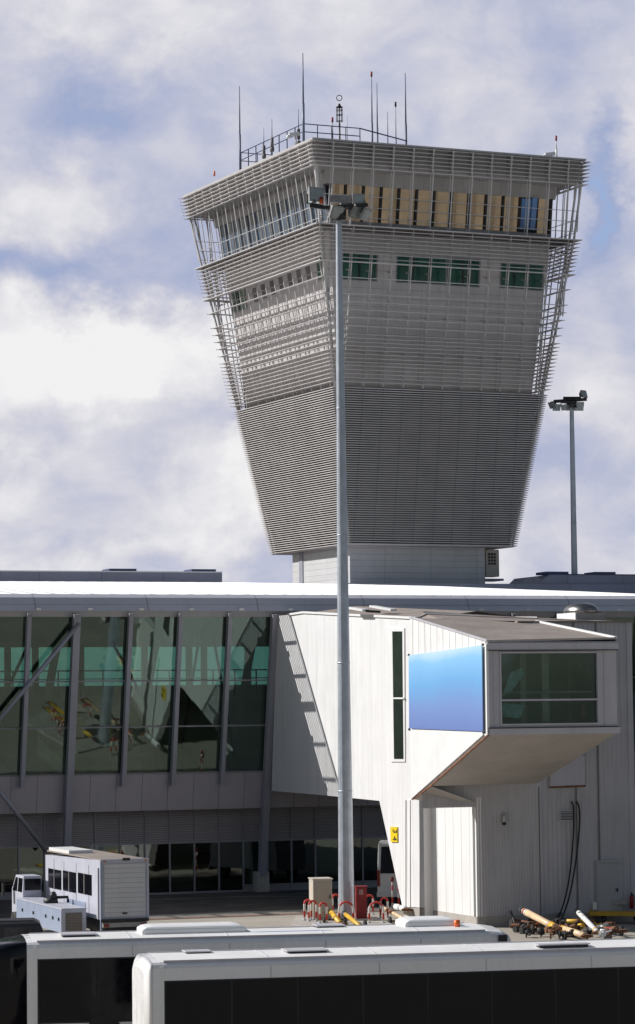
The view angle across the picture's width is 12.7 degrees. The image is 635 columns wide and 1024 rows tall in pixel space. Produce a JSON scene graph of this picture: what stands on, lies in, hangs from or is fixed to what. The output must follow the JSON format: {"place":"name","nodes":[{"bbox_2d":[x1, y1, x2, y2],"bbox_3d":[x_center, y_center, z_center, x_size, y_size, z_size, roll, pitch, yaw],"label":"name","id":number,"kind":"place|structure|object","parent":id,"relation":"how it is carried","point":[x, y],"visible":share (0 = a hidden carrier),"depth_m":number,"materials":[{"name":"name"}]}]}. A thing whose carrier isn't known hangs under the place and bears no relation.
{"place":"outdoors","nodes":[
{"label":"outdoors","id":0,"kind":"place"},
{"bbox_2d":[0,876,401,917],"bbox_3d":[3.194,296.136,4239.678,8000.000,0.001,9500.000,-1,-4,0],"label":"ground","id":1,"kind":"structure","parent":0,"point":[216,903],"depth_m":136.65,"materials":[{"name":"concrete"}]},
{"bbox_2d":[150,893,336,899],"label":"road marking","id":2,"kind":"object","parent":1,"relation":"on","point":[259,895],"visible":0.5,"depth_m":139.70,"materials":[{"name":"paint"}]},
{"bbox_2d":[0,569,634,899],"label":"terminal building","id":3,"kind":"structure","parent":1,"relation":"on","point":[172,782],"depth_m":144.93,"materials":[{"name":"metal"}]},
{"bbox_2d":[0,846,18,899],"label":"shop window","id":4,"kind":"structure","parent":3,"relation":"in","point":[8,854],"depth_m":139.76,"materials":[{"name":"glass"}]},
{"bbox_2d":[0,681,22,776],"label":"window","id":5,"kind":"structure","parent":3,"relation":"in","point":[0,681],"depth_m":138.53,"materials":[{"name":"metal"}]},
{"bbox_2d":[18,819,43,897],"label":"shop window","id":6,"kind":"structure","parent":3,"relation":"in","point":[34,846],"depth_m":140.00,"materials":[{"name":"glass"}]},
{"bbox_2d":[25,681,68,775],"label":"window","id":7,"kind":"structure","parent":3,"relation":"in","point":[34,681],"depth_m":139.28,"materials":[{"name":"metal"}]},
{"bbox_2d":[43,813,61,897],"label":"shop window","id":8,"kind":"structure","parent":3,"relation":"in","point":[47,846],"depth_m":140.37,"materials":[{"name":"metal"}]},
{"bbox_2d":[71,844,94,849],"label":"shop window","id":9,"kind":"structure","parent":3,"relation":"in","point":[86,846],"depth_m":141.13,"materials":[{"name":"glass"}]},
{"bbox_2d":[74,680,124,775],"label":"window","id":10,"kind":"structure","parent":3,"relation":"in","point":[91,680],"depth_m":140.17,"materials":[{"name":"metal"}]},
{"bbox_2d":[94,812,119,849],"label":"shop window","id":11,"kind":"structure","parent":3,"relation":"in","point":[107,844],"depth_m":141.33,"materials":[{"name":"glass"}]},
{"bbox_2d":[119,811,144,857],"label":"shop window","id":12,"kind":"structure","parent":3,"relation":"in","point":[131,849],"depth_m":141.92,"materials":[{"name":"glass"}]},
{"bbox_2d":[126,680,173,774],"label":"window","id":13,"kind":"structure","parent":3,"relation":"in","point":[131,680],"depth_m":140.96,"materials":[{"name":"metal"}]},
{"bbox_2d":[144,811,169,894],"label":"door","id":14,"kind":"structure","parent":3,"relation":"in","point":[157,853],"depth_m":142.34,"materials":[{"name":"glass"}]},
{"bbox_2d":[169,810,193,893],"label":"door","id":15,"kind":"structure","parent":3,"relation":"in","point":[180,842],"depth_m":142.55,"materials":[{"name":"metal"}]},
{"bbox_2d":[176,680,222,773],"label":"window","id":16,"kind":"structure","parent":3,"relation":"in","point":[180,680],"depth_m":141.89,"materials":[{"name":"metal"}]},
{"bbox_2d":[193,810,218,893],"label":"door","id":17,"kind":"structure","parent":3,"relation":"in","point":[205,853],"depth_m":143.18,"materials":[{"name":"glass"}]},
{"bbox_2d":[218,809,242,892],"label":"door","id":18,"kind":"structure","parent":3,"relation":"in","point":[229,851],"depth_m":143.60,"materials":[{"name":"glass"}]},
{"bbox_2d":[225,679,266,772],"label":"window","id":19,"kind":"structure","parent":3,"relation":"in","point":[230,679],"depth_m":142.69,"materials":[{"name":"metal"}]},
{"bbox_2d":[242,808,258,891],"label":"shop window","id":20,"kind":"structure","parent":3,"relation":"in","point":[245,887],"depth_m":143.84,"materials":[{"name":"metal"}]},
{"bbox_2d":[267,838,290,890],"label":"shop window","id":21,"kind":"structure","parent":3,"relation":"in","point":[278,859],"depth_m":144.47,"materials":[{"name":"glass"}]},
{"bbox_2d":[290,807,314,889],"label":"shop window","id":22,"kind":"structure","parent":3,"relation":"in","point":[301,849],"depth_m":144.90,"materials":[{"name":"glass"}]},
{"bbox_2d":[314,807,337,888],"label":"shop window","id":23,"kind":"structure","parent":3,"relation":"in","point":[335,883],"depth_m":145.25,"materials":[{"name":"glass"}]},
{"bbox_2d":[353,836,362,887],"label":"shop window","id":24,"kind":"structure","parent":3,"relation":"in","point":[357,850],"depth_m":145.93,"materials":[{"name":"glass"}]},
{"bbox_2d":[361,806,381,887],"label":"shop window","id":25,"kind":"structure","parent":3,"relation":"in","point":[369,844],"depth_m":146.14,"materials":[{"name":"glass"}]},
{"bbox_2d":[179,53,590,583],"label":"control tower","id":26,"kind":"structure","parent":1,"relation":"on","point":[446,256],"depth_m":199.38,"materials":[{"name":"metal"}]},
{"bbox_2d":[220,226,228,256],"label":"cab window","id":27,"kind":"structure","parent":26,"relation":"in","point":[221,228],"depth_m":211.39,"materials":[{"name":"grey glass"}]},
{"bbox_2d":[225,223,234,254],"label":"cab window","id":28,"kind":"structure","parent":26,"relation":"in","point":[229,224],"depth_m":210.47,"materials":[{"name":"grey glass"}]},
{"bbox_2d":[233,219,243,251],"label":"cab window","id":29,"kind":"structure","parent":26,"relation":"in","point":[234,222],"depth_m":209.13,"materials":[{"name":"grey glass"}]},
{"bbox_2d":[230,288,247,313],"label":"window","id":30,"kind":"structure","parent":26,"relation":"in","point":[236,292],"depth_m":209.75,"materials":[{"name":"glass"}]},
{"bbox_2d":[240,217,250,249],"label":"cab window","id":31,"kind":"structure","parent":26,"relation":"in","point":[242,219],"depth_m":207.86,"materials":[{"name":"grey glass"}]},
{"bbox_2d":[247,214,258,246],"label":"cab window","id":32,"kind":"structure","parent":26,"relation":"in","point":[251,215],"depth_m":206.50,"materials":[{"name":"grey glass"}]},
{"bbox_2d":[254,211,264,243],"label":"cab window","id":33,"kind":"structure","parent":26,"relation":"in","point":[256,214],"depth_m":205.44,"materials":[{"name":"grey glass"}]},
{"bbox_2d":[263,207,273,240],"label":"cab window","id":34,"kind":"structure","parent":26,"relation":"in","point":[264,210],"depth_m":204.09,"materials":[{"name":"grey glass"}]},
{"bbox_2d":[270,204,281,237],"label":"cab window","id":35,"kind":"structure","parent":26,"relation":"in","point":[273,206],"depth_m":202.75,"materials":[{"name":"grey glass"}]},
{"bbox_2d":[277,201,289,234],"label":"cab window","id":36,"kind":"structure","parent":26,"relation":"in","point":[282,203],"depth_m":201.47,"materials":[{"name":"grey glass"}]},
{"bbox_2d":[285,198,297,231],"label":"cab window","id":37,"kind":"structure","parent":26,"relation":"in","point":[287,202],"depth_m":200.39,"materials":[{"name":"grey glass"}]},
{"bbox_2d":[294,195,305,228],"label":"cab window","id":38,"kind":"structure","parent":26,"relation":"in","point":[295,197],"depth_m":199.07,"materials":[{"name":"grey glass"}]},
{"bbox_2d":[301,191,313,225],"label":"cab window","id":39,"kind":"structure","parent":26,"relation":"in","point":[305,193],"depth_m":197.81,"materials":[{"name":"grey glass"}]},
{"bbox_2d":[312,202,322,222],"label":"cab window","id":40,"kind":"structure","parent":26,"relation":"in","point":[314,215],"depth_m":196.75,"materials":[{"name":"grey glass"}]},
{"bbox_2d":[315,254,323,280],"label":"window","id":41,"kind":"structure","parent":26,"relation":"in","point":[317,264],"depth_m":196.75,"materials":[{"name":"glass"}]},
{"bbox_2d":[320,184,327,220],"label":"cab window","id":42,"kind":"structure","parent":26,"relation":"in","point":[324,217],"depth_m":195.32,"materials":[{"name":"grey glass"}]},
{"bbox_2d":[332,184,344,204],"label":"cab window","id":43,"kind":"structure","parent":26,"relation":"in","point":[337,188],"depth_m":194.93,"materials":[{"name":"beige fabric"}]},
{"bbox_2d":[346,185,362,221],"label":"cab window","id":44,"kind":"structure","parent":26,"relation":"in","point":[356,189],"depth_m":195.46,"materials":[{"name":"beige fabric"}]},
{"bbox_2d":[342,253,377,281],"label":"window","id":45,"kind":"structure","parent":26,"relation":"in","point":[358,269],"depth_m":195.84,"materials":[{"name":"glass"}]},
{"bbox_2d":[363,186,380,222],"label":"cab window","id":46,"kind":"structure","parent":26,"relation":"in","point":[376,190],"depth_m":196.13,"materials":[{"name":"beige"}]},
{"bbox_2d":[381,187,397,223],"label":"cab window","id":47,"kind":"structure","parent":26,"relation":"in","point":[385,201],"depth_m":196.58,"materials":[{"name":"beige fabric"}]},
{"bbox_2d":[399,189,415,224],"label":"cab window","id":48,"kind":"structure","parent":26,"relation":"in","point":[404,204],"depth_m":197.14,"materials":[{"name":"beige fabric"}]},
{"bbox_2d":[395,255,447,284],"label":"window","id":49,"kind":"structure","parent":26,"relation":"in","point":[418,273],"depth_m":197.81,"materials":[{"name":"glass"}]},
{"bbox_2d":[416,190,433,225],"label":"cab window","id":50,"kind":"structure","parent":26,"relation":"in","point":[422,194],"depth_m":197.67,"materials":[{"name":"beige fabric"}]},
{"bbox_2d":[434,191,450,226],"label":"cab window","id":51,"kind":"structure","parent":26,"relation":"in","point":[440,196],"depth_m":198.25,"materials":[{"name":"beige"}]},
{"bbox_2d":[451,192,467,228],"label":"cab window","id":52,"kind":"structure","parent":26,"relation":"in","point":[460,208],"depth_m":198.83,"materials":[{"name":"beige"}]},
{"bbox_2d":[446,258,480,287],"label":"window","id":53,"kind":"structure","parent":26,"relation":"in","point":[457,275],"depth_m":199.12,"materials":[{"name":"glass"}]},
{"bbox_2d":[470,194,484,229],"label":"cab window","id":54,"kind":"structure","parent":26,"relation":"in","point":[476,210],"depth_m":199.41,"materials":[{"name":"beige"}]},
{"bbox_2d":[487,195,502,230],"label":"cab window","id":55,"kind":"structure","parent":26,"relation":"in","point":[495,200],"depth_m":200.00,"materials":[{"name":"beige"}]},
{"bbox_2d":[503,196,519,231],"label":"cab window","id":56,"kind":"structure","parent":26,"relation":"in","point":[514,211],"depth_m":200.53,"materials":[{"name":"beige"}]},
{"bbox_2d":[499,263,527,289],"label":"window","id":57,"kind":"structure","parent":26,"relation":"in","point":[515,278],"depth_m":200.78,"materials":[{"name":"glass"}]},
{"bbox_2d":[520,198,537,232],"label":"window","id":58,"kind":"structure","parent":26,"relation":"in","point":[533,201],"depth_m":200.88,"materials":[{"name":"blue glass"}]},
{"bbox_2d":[528,264,543,290],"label":"window","id":59,"kind":"structure","parent":26,"relation":"in","point":[534,279],"depth_m":201.52,"materials":[{"name":"glass"}]},
{"bbox_2d":[537,199,549,233],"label":"cab window","id":60,"kind":"structure","parent":26,"relation":"in","point":[540,223],"depth_m":201.52,"materials":[{"name":"beige glass"}]},
{"bbox_2d":[377,836,397,903],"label":"white minibus","id":61,"kind":"object","parent":1,"relation":"on","point":[385,870],"visible":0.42,"depth_m":132.65,"materials":[{"name":"paint"}]},
{"bbox_2d":[380,847,394,872],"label":"rear window","id":62,"kind":"structure","parent":61,"relation":"in","point":[387,866],"depth_m":132.74,"materials":[{"name":"black glass"}]},
{"bbox_2d":[548,390,587,573],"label":"floodlight mast","id":63,"kind":"object","parent":1,"relation":"on","point":[572,404],"visible":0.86,"depth_m":202.57,"materials":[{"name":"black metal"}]},
{"bbox_2d":[0,0,634,686],"label":"sky","id":64,"kind":"structure","parent":0,"point":[121,444],"materials":[{"name":"white"}]},
{"bbox_2d":[43,906,634,941],"bbox_3d":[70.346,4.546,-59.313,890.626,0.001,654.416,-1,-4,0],"label":"apron","id":65,"kind":"object","parent":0,"point":[266,919],"depth_m":124.36,"materials":[{"name":"concrete"}]},
{"bbox_2d":[0,918,43,937],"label":"dark van","id":66,"kind":"object","parent":65,"relation":"on","point":[12,926],"visible":0.27,"depth_m":97.79,"materials":[{"name":"paint"}]},
{"bbox_2d":[1,847,148,931],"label":"catering truck","id":67,"kind":"object","parent":65,"relation":"on","point":[94,890],"visible":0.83,"depth_m":112.48,"materials":[{"name":"white paint"}]},
{"bbox_2d":[0,916,510,1023],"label":"airport bus","id":68,"kind":"object","parent":65,"relation":"on","point":[66,977],"visible":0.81,"depth_m":77.66,"materials":[{"name":"white paint"}]},
{"bbox_2d":[160,910,384,918],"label":"road marking","id":69,"kind":"object","parent":65,"relation":"on","point":[242,915],"visible":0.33,"depth_m":126.86,"materials":[{"name":"paint"}]},
{"bbox_2d":[322,909,346,924],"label":"tow bar","id":70,"kind":"object","parent":65,"relation":"on","point":[335,917],"visible":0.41,"depth_m":120.77,"materials":[{"name":"yellow paint"}]},
{"bbox_2d":[291,916,390,925],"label":"concrete base","id":71,"kind":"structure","parent":65,"relation":"on","point":[298,921],"depth_m":121.31,"materials":[{"name":"concrete"}]},
{"bbox_2d":[303,899,312,919],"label":"hoop barrier","id":72,"kind":"object","parent":71,"relation":"on","point":[304,913],"visible":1,"depth_m":122.40,"materials":[{"name":"white metal"}]},
{"bbox_2d":[308,900,318,921],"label":"hoop barrier","id":73,"kind":"object","parent":71,"relation":"on","point":[310,901],"visible":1,"depth_m":121.77,"materials":[{"name":"white metal"}]},
{"bbox_2d":[308,877,332,919],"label":"utility cabinet","id":74,"kind":"object","parent":71,"relation":"on","point":[320,889],"visible":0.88,"depth_m":122.31,"materials":[{"name":"metal"}]},
{"bbox_2d":[318,902,327,923],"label":"hoop barrier","id":75,"kind":"object","parent":71,"relation":"on","point":[321,903],"visible":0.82,"depth_m":120.45,"materials":[{"name":"metal"}]},
{"bbox_2d":[307,186,372,916],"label":"floodlight mast","id":76,"kind":"object","parent":71,"relation":"on","point":[357,209],"visible":0.98,"depth_m":124.84,"materials":[{"name":"grey metal"}]},
{"bbox_2d":[338,901,353,917],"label":"hoop barrier","id":77,"kind":"object","parent":71,"relation":"on","point":[343,902],"visible":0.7,"depth_m":120.94,"materials":[{"name":"metal"}]},
{"bbox_2d":[354,885,367,918],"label":"hydrant cabinet","id":78,"kind":"object","parent":71,"relation":"on","point":[360,902],"visible":1,"depth_m":123.03,"materials":[{"name":"red metal"}]},
{"bbox_2d":[367,901,385,922],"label":"hoop barrier","id":79,"kind":"object","parent":71,"relation":"on","point":[374,902],"visible":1,"depth_m":120.55,"materials":[{"name":"white metal"}]},
{"bbox_2d":[378,897,388,917],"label":"hoop barrier","id":80,"kind":"object","parent":71,"relation":"on","point":[380,914],"visible":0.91,"depth_m":123.21,"materials":[{"name":"metal"}]},
{"bbox_2d":[341,911,366,924],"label":"tow bar","id":81,"kind":"object","parent":65,"relation":"on","point":[350,918],"visible":0.66,"depth_m":119.27,"materials":[{"name":"yellow paint"}]},
{"bbox_2d":[132,938,634,1023],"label":"airport bus","id":82,"kind":"object","parent":65,"relation":"on","point":[587,981],"visible":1,"depth_m":72.10,"materials":[{"name":"white paint"}]},
{"bbox_2d":[381,905,402,923],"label":"tow bar","id":83,"kind":"object","parent":65,"relation":"on","point":[391,912],"visible":0.42,"depth_m":121.43,"materials":[{"name":"beige paint"}]},
{"bbox_2d":[391,903,412,911],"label":"tow bar","id":84,"kind":"object","parent":65,"relation":"on","point":[399,907],"visible":1,"depth_m":125.02,"materials":[{"name":"white paint"}]},
{"bbox_2d":[271,603,634,926],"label":"gangway building","id":85,"kind":"structure","parent":65,"relation":"on","point":[482,821],"depth_m":120.98,"materials":[{"name":"white paint"}]},
{"bbox_2d":[390,827,397,841],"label":"gate sign","id":86,"kind":"object","parent":85,"relation":"attached to","point":[394,833],"visible":1,"depth_m":126.47,"materials":[{"name":"yellow metal"}]},
{"bbox_2d":[389,628,405,761],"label":"narrow window","id":87,"kind":"structure","parent":85,"relation":"in","point":[397,689],"depth_m":126.29,"materials":[{"name":"black glass"}]},
{"bbox_2d":[408,643,484,732],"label":"banner","id":88,"kind":"object","parent":85,"relation":"attached to","point":[445,689],"visible":1,"depth_m":115.44,"materials":[{"name":"blue fabric"}]},
{"bbox_2d":[493,649,605,728],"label":"cabin window","id":89,"kind":"structure","parent":85,"relation":"in","point":[597,652],"depth_m":112.11,"materials":[{"name":"grey glass"}]},
{"bbox_2d":[557,801,574,920],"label":"cable","id":90,"kind":"object","parent":85,"relation":"attached to","point":[571,859],"visible":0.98,"depth_m":120.54,"materials":[{"name":"rubber"}]},
{"bbox_2d":[560,801,580,919],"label":"cable","id":91,"kind":"object","parent":85,"relation":"hanging from","point":[575,862],"visible":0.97,"depth_m":120.58,"materials":[{"name":"rubber"}]},
{"bbox_2d":[595,860,622,910],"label":"door","id":92,"kind":"structure","parent":85,"relation":"in","point":[608,872],"depth_m":121.19,"materials":[{"name":"grey metal"}]},
{"bbox_2d":[630,893,634,908],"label":"fire extinguisher","id":93,"kind":"object","parent":85,"relation":"attached to","point":[632,902],"visible":1,"depth_m":121.22,"materials":[{"name":"red paint"}]},
{"bbox_2d":[510,911,520,927],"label":"tow bar","id":94,"kind":"object","parent":65,"relation":"on","point":[514,924],"visible":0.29,"depth_m":117.79,"materials":[{"name":"black metal"}]},
{"bbox_2d":[509,918,538,927],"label":"tow bar","id":95,"kind":"object","parent":65,"relation":"on","point":[521,921],"visible":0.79,"depth_m":118.58,"materials":[{"name":"metal"}]},
{"bbox_2d":[519,927,533,937],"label":"coupling","id":96,"kind":"object","parent":65,"relation":"on","point":[525,930],"visible":1,"depth_m":113.70,"materials":[{"name":"black metal"}]},
{"bbox_2d":[521,920,552,927],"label":"tow bar","id":97,"kind":"object","parent":65,"relation":"on","point":[529,924],"visible":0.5,"depth_m":116.38,"materials":[{"name":"metal"}]},
{"bbox_2d":[519,907,561,933],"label":"tow bar","id":98,"kind":"object","parent":65,"relation":"on","point":[535,917],"visible":0.89,"depth_m":115.40,"materials":[{"name":"beige paint"}]},
{"bbox_2d":[537,927,544,936],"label":"coupling","id":99,"kind":"object","parent":65,"relation":"on","point":[540,931],"visible":0.98,"depth_m":113.81,"materials":[{"name":"black metal"}]},
{"bbox_2d":[545,926,559,938],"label":"coupling","id":100,"kind":"object","parent":65,"relation":"on","point":[549,929],"visible":1,"depth_m":112.81,"materials":[{"name":"metal"}]},
{"bbox_2d":[558,929,573,939],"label":"coupling","id":101,"kind":"object","parent":65,"relation":"on","point":[570,932],"visible":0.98,"depth_m":112.33,"materials":[{"name":"black metal"}]},
{"bbox_2d":[555,918,594,923],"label":"tow bar","id":102,"kind":"object","parent":65,"relation":"on","point":[576,921],"visible":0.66,"depth_m":117.43,"materials":[{"name":"yellow paint"}]},
{"bbox_2d":[558,924,592,939],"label":"tow bar","id":103,"kind":"object","parent":65,"relation":"on","point":[585,934],"visible":0.91,"depth_m":112.18,"materials":[{"name":"beige paint"}]},
{"bbox_2d":[574,908,602,934],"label":"tow bar","id":104,"kind":"object","parent":65,"relation":"on","point":[586,920],"visible":0.87,"depth_m":115.00,"materials":[{"name":"white paint"}]},
{"bbox_2d":[583,922,615,934],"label":"tow bar","id":105,"kind":"object","parent":65,"relation":"on","point":[610,924],"visible":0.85,"depth_m":115.06,"materials":[{"name":"white paint"}]},
{"bbox_2d":[599,929,611,938],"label":"coupling","id":106,"kind":"object","parent":65,"relation":"on","point":[603,933],"visible":0.96,"depth_m":111.99,"materials":[{"name":"white paint"}]},
{"bbox_2d":[593,923,627,934],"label":"tow bar","id":107,"kind":"object","parent":65,"relation":"on","point":[622,930],"visible":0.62,"depth_m":114.19,"materials":[{"name":"metal"}]},
{"bbox_2d":[588,900,634,923],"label":"yellow trailer","id":108,"kind":"object","parent":65,"relation":"on","point":[601,914],"visible":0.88,"depth_m":120.45,"materials":[{"name":"paint"}]},
{"bbox_2d":[606,926,618,938],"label":"coupling","id":109,"kind":"object","parent":65,"relation":"on","point":[614,929],"visible":1,"depth_m":112.90,"materials":[{"name":"metal"}]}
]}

